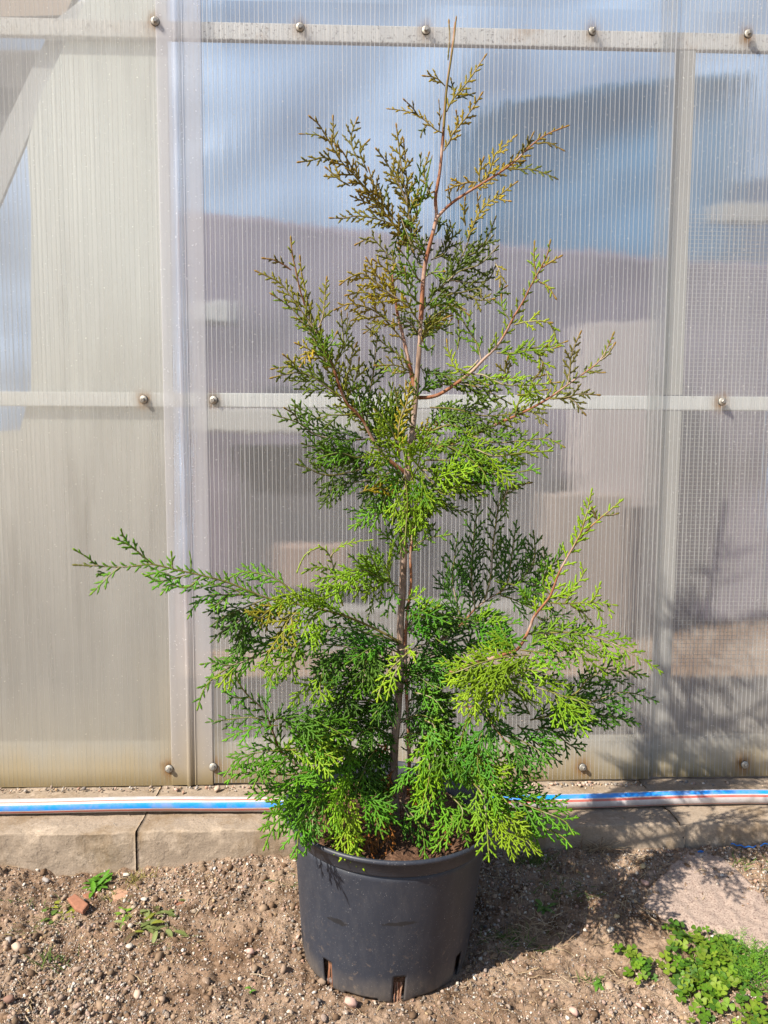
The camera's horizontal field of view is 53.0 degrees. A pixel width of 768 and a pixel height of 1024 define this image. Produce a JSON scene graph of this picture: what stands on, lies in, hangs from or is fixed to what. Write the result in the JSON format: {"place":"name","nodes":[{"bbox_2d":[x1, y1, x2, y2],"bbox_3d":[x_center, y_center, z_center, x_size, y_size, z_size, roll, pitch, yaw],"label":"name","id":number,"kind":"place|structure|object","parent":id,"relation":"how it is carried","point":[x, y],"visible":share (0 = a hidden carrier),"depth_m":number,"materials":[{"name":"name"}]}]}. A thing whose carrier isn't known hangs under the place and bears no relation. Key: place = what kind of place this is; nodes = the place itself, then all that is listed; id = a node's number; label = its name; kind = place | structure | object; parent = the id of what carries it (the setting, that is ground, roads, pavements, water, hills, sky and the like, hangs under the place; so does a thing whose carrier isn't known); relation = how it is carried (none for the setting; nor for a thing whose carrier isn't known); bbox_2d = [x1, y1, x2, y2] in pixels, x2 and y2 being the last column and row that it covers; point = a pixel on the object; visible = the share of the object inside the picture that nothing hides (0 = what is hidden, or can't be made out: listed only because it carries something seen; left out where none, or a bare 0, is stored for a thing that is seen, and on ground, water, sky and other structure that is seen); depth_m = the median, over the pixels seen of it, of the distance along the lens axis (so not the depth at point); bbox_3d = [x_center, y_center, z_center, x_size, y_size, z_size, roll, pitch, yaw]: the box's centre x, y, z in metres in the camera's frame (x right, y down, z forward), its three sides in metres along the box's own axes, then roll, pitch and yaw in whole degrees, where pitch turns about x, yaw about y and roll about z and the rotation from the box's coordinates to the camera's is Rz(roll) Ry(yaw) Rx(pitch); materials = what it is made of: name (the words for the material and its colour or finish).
{"place":"outdoors","nodes":[
{"label":"outdoors","id":0,"kind":"place"},
{"bbox_2d":[0,844,767,1023],"bbox_3d":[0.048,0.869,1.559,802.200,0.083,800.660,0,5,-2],"label":"ground","id":1,"kind":"structure","parent":0,"point":[657,944],"depth_m":1.56,"materials":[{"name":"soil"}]},
{"bbox_2d":[3,994,13,1003],"bbox_3d":[-0.682,0.883,1.400,0.019,0.014,0.024,-2,6,-19],"label":"stone","id":2,"kind":"object","parent":1,"relation":"on","point":[9,998],"visible":1,"depth_m":1.39,"materials":[{"name":"pink stone"}]},
{"bbox_2d":[11,941,21,951],"bbox_3d":[-0.741,0.879,1.556,0.015,0.017,0.028,-5,7,-43],"label":"stone","id":3,"kind":"object","parent":1,"relation":"on","point":[16,946],"visible":0.97,"depth_m":1.55,"materials":[{"name":"beige stone"}]},
{"bbox_2d":[2,893,59,914],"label":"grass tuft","id":4,"kind":"object","parent":1,"relation":"on","point":[30,901],"visible":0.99,"depth_m":1.71,"materials":[{"name":"plant"}]},
{"bbox_2d":[5,913,78,944],"bbox_3d":[-0.717,0.877,1.627,0.155,0.024,0.101,2,5,16],"label":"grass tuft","id":5,"kind":"object","parent":1,"relation":"on","point":[39,925],"visible":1,"depth_m":1.63,"materials":[{"name":"green plant"}]},
{"bbox_2d":[42,877,49,882],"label":"stone","id":6,"kind":"object","parent":1,"relation":"on","point":[45,880],"visible":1,"depth_m":1.79,"materials":[{"name":"white stone"}]},
{"bbox_2d":[47,1006,54,1013],"bbox_3d":[-0.598,0.893,1.381,0.012,0.013,0.018,-2,-2,-3],"label":"stone","id":7,"kind":"object","parent":1,"relation":"on","point":[50,1009],"visible":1,"depth_m":1.38,"materials":[{"name":"beige stone"}]},
{"bbox_2d":[24,946,78,973],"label":"grass tuft","id":8,"kind":"object","parent":1,"relation":"on","point":[50,959],"visible":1,"depth_m":1.52,"materials":[{"name":"green plant"}]},
{"bbox_2d":[40,901,74,923],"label":"weed","id":9,"kind":"object","parent":1,"relation":"on","point":[69,909],"visible":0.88,"depth_m":1.69,"materials":[{"name":"green plant"}]},
{"bbox_2d":[68,894,88,913],"bbox_3d":[-0.669,0.857,1.683,0.066,0.016,0.026,4,7,38],"label":"brick shard","id":10,"kind":"object","parent":1,"relation":"on","point":[78,904],"visible":1,"depth_m":1.68,"materials":[{"name":"orange brick"}]},
{"bbox_2d":[83,892,96,898],"bbox_3d":[-0.662,0.865,1.733,0.036,0.007,0.025,0,5,-2],"label":"brick shard","id":11,"kind":"object","parent":1,"relation":"on","point":[86,896],"visible":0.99,"depth_m":1.73,"materials":[{"name":"orange brick"}]},
{"bbox_2d":[81,869,112,898],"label":"rosette weed","id":12,"kind":"object","parent":1,"relation":"on","point":[96,882],"visible":1,"depth_m":1.77,"materials":[{"name":"green plant"}]},
{"bbox_2d":[111,888,127,901],"bbox_3d":[-0.594,0.865,1.738,0.036,0.008,0.051,-3,6,-29],"label":"brick shard","id":13,"kind":"object","parent":1,"relation":"on","point":[118,895],"visible":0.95,"depth_m":1.73,"materials":[{"name":"orange brick"}]},
{"bbox_2d":[114,907,130,921],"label":"weed","id":14,"kind":"object","parent":1,"relation":"on","point":[118,913],"visible":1,"depth_m":1.66,"materials":[{"name":"green plant"}]},
{"bbox_2d":[95,882,151,902],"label":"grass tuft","id":15,"kind":"object","parent":1,"relation":"on","point":[114,893],"visible":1,"depth_m":1.73,"materials":[{"name":"beige plant"}]},
{"bbox_2d":[133,989,140,998],"bbox_3d":[-0.459,0.897,1.429,0.014,0.013,0.016,1,5,5],"label":"stone","id":16,"kind":"object","parent":1,"relation":"on","point":[137,993],"visible":1,"depth_m":1.43,"materials":[{"name":"beige stone"}]},
{"bbox_2d":[122,862,159,884],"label":"grass tuft","id":17,"kind":"object","parent":1,"relation":"on","point":[134,877],"visible":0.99,"depth_m":1.78,"materials":[{"name":"beige plant"}]},
{"bbox_2d":[114,899,186,942],"bbox_3d":[-0.494,0.872,1.637,0.157,0.017,0.135,-1,5,-12],"label":"wilted weed","id":18,"kind":"object","parent":1,"relation":"on","point":[147,914],"visible":0.99,"depth_m":1.62,"materials":[{"name":"green plant"}]},
{"bbox_2d":[137,924,201,948],"bbox_3d":[-0.442,0.880,1.595,0.155,0.026,0.081,0,5,-2],"label":"grass tuft","id":19,"kind":"object","parent":1,"relation":"on","point":[168,936],"visible":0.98,"depth_m":1.59,"materials":[{"name":"green plant"}]},
{"bbox_2d":[246,948,254,954],"bbox_3d":[-0.267,0.878,1.540,0.017,0.014,0.013,7,8,-16],"label":"stone","id":20,"kind":"object","parent":1,"relation":"on","point":[251,951],"visible":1,"depth_m":1.54,"materials":[{"name":"white stone"}]},
{"bbox_2d":[263,873,297,892],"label":"dry grass clump","id":21,"kind":"object","parent":1,"relation":"on","point":[284,882],"visible":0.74,"depth_m":1.73,"materials":[{"name":"beige plant"}]},
{"bbox_2d":[344,996,357,1008],"bbox_3d":[-0.060,0.891,1.401,0.024,0.021,0.017,13,15,-5],"label":"stone","id":22,"kind":"object","parent":1,"relation":"on","point":[351,1002],"visible":1,"depth_m":1.40,"materials":[{"name":"beige stone"}]},
{"bbox_2d":[0,0,767,786],"bbox_3d":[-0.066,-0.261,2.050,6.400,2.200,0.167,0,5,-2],"label":"greenhouse","id":23,"kind":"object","parent":1,"relation":"on","point":[646,212],"visible":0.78,"depth_m":2.09,"materials":[{"name":"plastic"}]},
{"bbox_2d":[0,50,39,134],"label":"gusset plate","id":24,"kind":"object","parent":23,"relation":"attached to","point":[11,79],"visible":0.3,"depth_m":1.99,"materials":[{"name":"grey metal"}]},
{"bbox_2d":[0,0,78,17],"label":"gusset plate","id":25,"kind":"object","parent":23,"relation":"attached to","point":[31,9],"depth_m":1.97,"materials":[{"name":"grey metal"}]},
{"bbox_2d":[0,0,84,207],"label":"slanted bar","id":26,"kind":"object","parent":23,"relation":"attached to","point":[9,132],"visible":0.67,"depth_m":1.94,"materials":[{"name":"grey metal"}]},
{"bbox_2d":[0,0,174,730],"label":"white board","id":27,"kind":"object","parent":23,"relation":"attached to","point":[103,177],"visible":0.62,"depth_m":2.00,"materials":[{"name":"white plastic"}]},
{"bbox_2d":[239,0,767,12],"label":"plastic film","id":28,"kind":"object","parent":23,"relation":"attached to","point":[734,5],"depth_m":5.12,"materials":[{"name":"white plastic"}]},
{"bbox_2d":[0,777,767,876],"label":"kerb","id":29,"kind":"structure","parent":1,"relation":"on","point":[66,844],"depth_m":1.86,"materials":[{"name":"concrete"}]},
{"bbox_2d":[9,788,656,823],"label":"crumbs","id":30,"kind":"object","parent":29,"relation":"on","point":[240,819],"visible":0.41,"depth_m":1.91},
{"bbox_2d":[0,789,767,813],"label":"garden hose","id":31,"kind":"object","parent":29,"relation":"on","point":[252,804],"visible":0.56,"depth_m":1.90,"materials":[{"name":"white plastic"}]},
{"bbox_2d":[0,780,767,794],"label":"grit","id":32,"kind":"object","parent":29,"relation":"on","point":[588,783],"visible":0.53,"depth_m":2.06,"materials":[{"name":"beige gravel"}]},
{"bbox_2d":[0,843,767,1023],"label":"soil clods","id":33,"kind":"object","parent":1,"relation":"on","point":[608,984],"visible":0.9,"depth_m":1.52,"materials":[{"name":"brown soil"}]},
{"bbox_2d":[0,847,767,1023],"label":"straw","id":34,"kind":"object","parent":1,"relation":"on","point":[468,947],"visible":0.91,"depth_m":1.61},
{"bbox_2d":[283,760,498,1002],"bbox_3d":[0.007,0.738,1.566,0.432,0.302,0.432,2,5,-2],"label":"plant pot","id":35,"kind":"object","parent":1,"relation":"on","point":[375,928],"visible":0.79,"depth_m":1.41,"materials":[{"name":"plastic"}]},
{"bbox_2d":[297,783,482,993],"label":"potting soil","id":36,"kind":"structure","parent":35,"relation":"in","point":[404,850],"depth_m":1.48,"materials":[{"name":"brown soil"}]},
{"bbox_2d":[72,16,663,871],"bbox_3d":[0.005,-0.116,1.412,1.061,1.556,0.387,0,5,-2],"label":"potted conifer","id":37,"kind":"object","parent":36,"relation":"on","point":[324,734],"visible":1,"depth_m":1.43,"materials":[{"name":"green plant"}]},
{"bbox_2d":[328,963,454,1003],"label":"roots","id":38,"kind":"object","parent":35,"relation":"in","point":[399,987],"visible":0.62,"depth_m":1.42,"materials":[{"name":"brown plant"}]},
{"bbox_2d":[486,911,576,954],"bbox_3d":[0.304,0.869,1.589,0.194,0.050,0.125,0,5,-2],"label":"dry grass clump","id":39,"kind":"object","parent":1,"relation":"on","point":[532,930],"visible":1,"depth_m":1.59,"materials":[{"name":"brown plant"}]},
{"bbox_2d":[505,844,571,870],"bbox_3d":[0.361,0.814,1.803,0.156,0.038,0.079,1,5,11],"label":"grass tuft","id":40,"kind":"object","parent":1,"relation":"on","point":[538,858],"visible":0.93,"depth_m":1.81,"materials":[{"name":"brown plant"}]},
{"bbox_2d":[533,899,555,914],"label":"weed","id":41,"kind":"object","parent":1,"relation":"on","point":[542,909],"visible":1,"depth_m":1.67,"materials":[{"name":"green plant"}]},
{"bbox_2d":[521,870,603,907],"bbox_3d":[0.400,0.842,1.720,0.194,0.036,0.118,0,5,-2],"label":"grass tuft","id":42,"kind":"object","parent":1,"relation":"on","point":[565,889],"visible":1,"depth_m":1.71,"materials":[{"name":"brown plant"}]},
{"bbox_2d":[569,1005,578,1017],"bbox_3d":[0.341,0.896,1.382,0.018,0.016,0.014,15,19,27],"label":"stone","id":43,"kind":"object","parent":1,"relation":"on","point":[573,1011],"visible":1,"depth_m":1.38,"materials":[{"name":"beige stone"}]},
{"bbox_2d":[575,969,604,986],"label":"grass tuft","id":44,"kind":"object","parent":1,"relation":"on","point":[589,978],"visible":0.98,"depth_m":1.48,"materials":[{"name":"green plant"}]},
{"bbox_2d":[558,817,629,865],"bbox_3d":[0.495,0.790,1.846,0.168,0.076,0.171,-3,6,-29],"label":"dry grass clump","id":45,"kind":"object","parent":1,"relation":"on","point":[599,847],"visible":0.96,"depth_m":1.84,"materials":[{"name":"brown plant"}]},
{"bbox_2d":[593,978,603,991],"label":"weed","id":46,"kind":"object","parent":1,"relation":"on","point":[597,984],"visible":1,"depth_m":1.46,"materials":[{"name":"green plant"}]},
{"bbox_2d":[606,926,614,933],"bbox_3d":[0.470,0.868,1.600,0.016,0.014,0.010,-4,7,-37],"label":"stone","id":47,"kind":"object","parent":1,"relation":"on","point":[610,929],"visible":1,"depth_m":1.60,"materials":[{"name":"white stone"}]},
{"bbox_2d":[641,880,648,885],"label":"stone","id":48,"kind":"object","parent":1,"relation":"on","point":[645,882],"visible":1,"depth_m":1.73,"materials":[{"name":"grey stone"}]},
{"bbox_2d":[623,927,753,1019],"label":"clover stems","id":49,"kind":"object","parent":1,"relation":"on","point":[695,985],"visible":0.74,"depth_m":1.47,"materials":[{"name":"green plant"}]},
{"bbox_2d":[612,918,767,1023],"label":"clover patch","id":50,"kind":"object","parent":1,"relation":"on","point":[700,973],"visible":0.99,"depth_m":1.48,"materials":[{"name":"green plant"}]},
{"bbox_2d":[643,849,767,958],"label":"stone slab","id":51,"kind":"object","parent":1,"relation":"on","point":[721,910],"depth_m":1.68,"materials":[{"name":"beige stone"}]},
{"bbox_2d":[713,927,767,992],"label":"feathery weed","id":52,"kind":"object","parent":1,"relation":"on","point":[754,954],"visible":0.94,"depth_m":1.52,"materials":[{"name":"green plant"}]},
{"bbox_2d":[731,843,767,847],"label":"blue twine","id":53,"kind":"object","parent":1,"relation":"on","point":[748,846],"visible":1,"depth_m":1.86,"materials":[{"name":"blue plastic"}]},
{"bbox_2d":[732,850,767,870],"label":"grass tuft","id":54,"kind":"object","parent":1,"relation":"on","point":[746,862],"visible":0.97,"depth_m":1.80,"materials":[{"name":"plant"}]},
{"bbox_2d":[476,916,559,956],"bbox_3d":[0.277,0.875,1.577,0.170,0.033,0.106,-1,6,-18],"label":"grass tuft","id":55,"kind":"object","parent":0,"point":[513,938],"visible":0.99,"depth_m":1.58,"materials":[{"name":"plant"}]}
]}

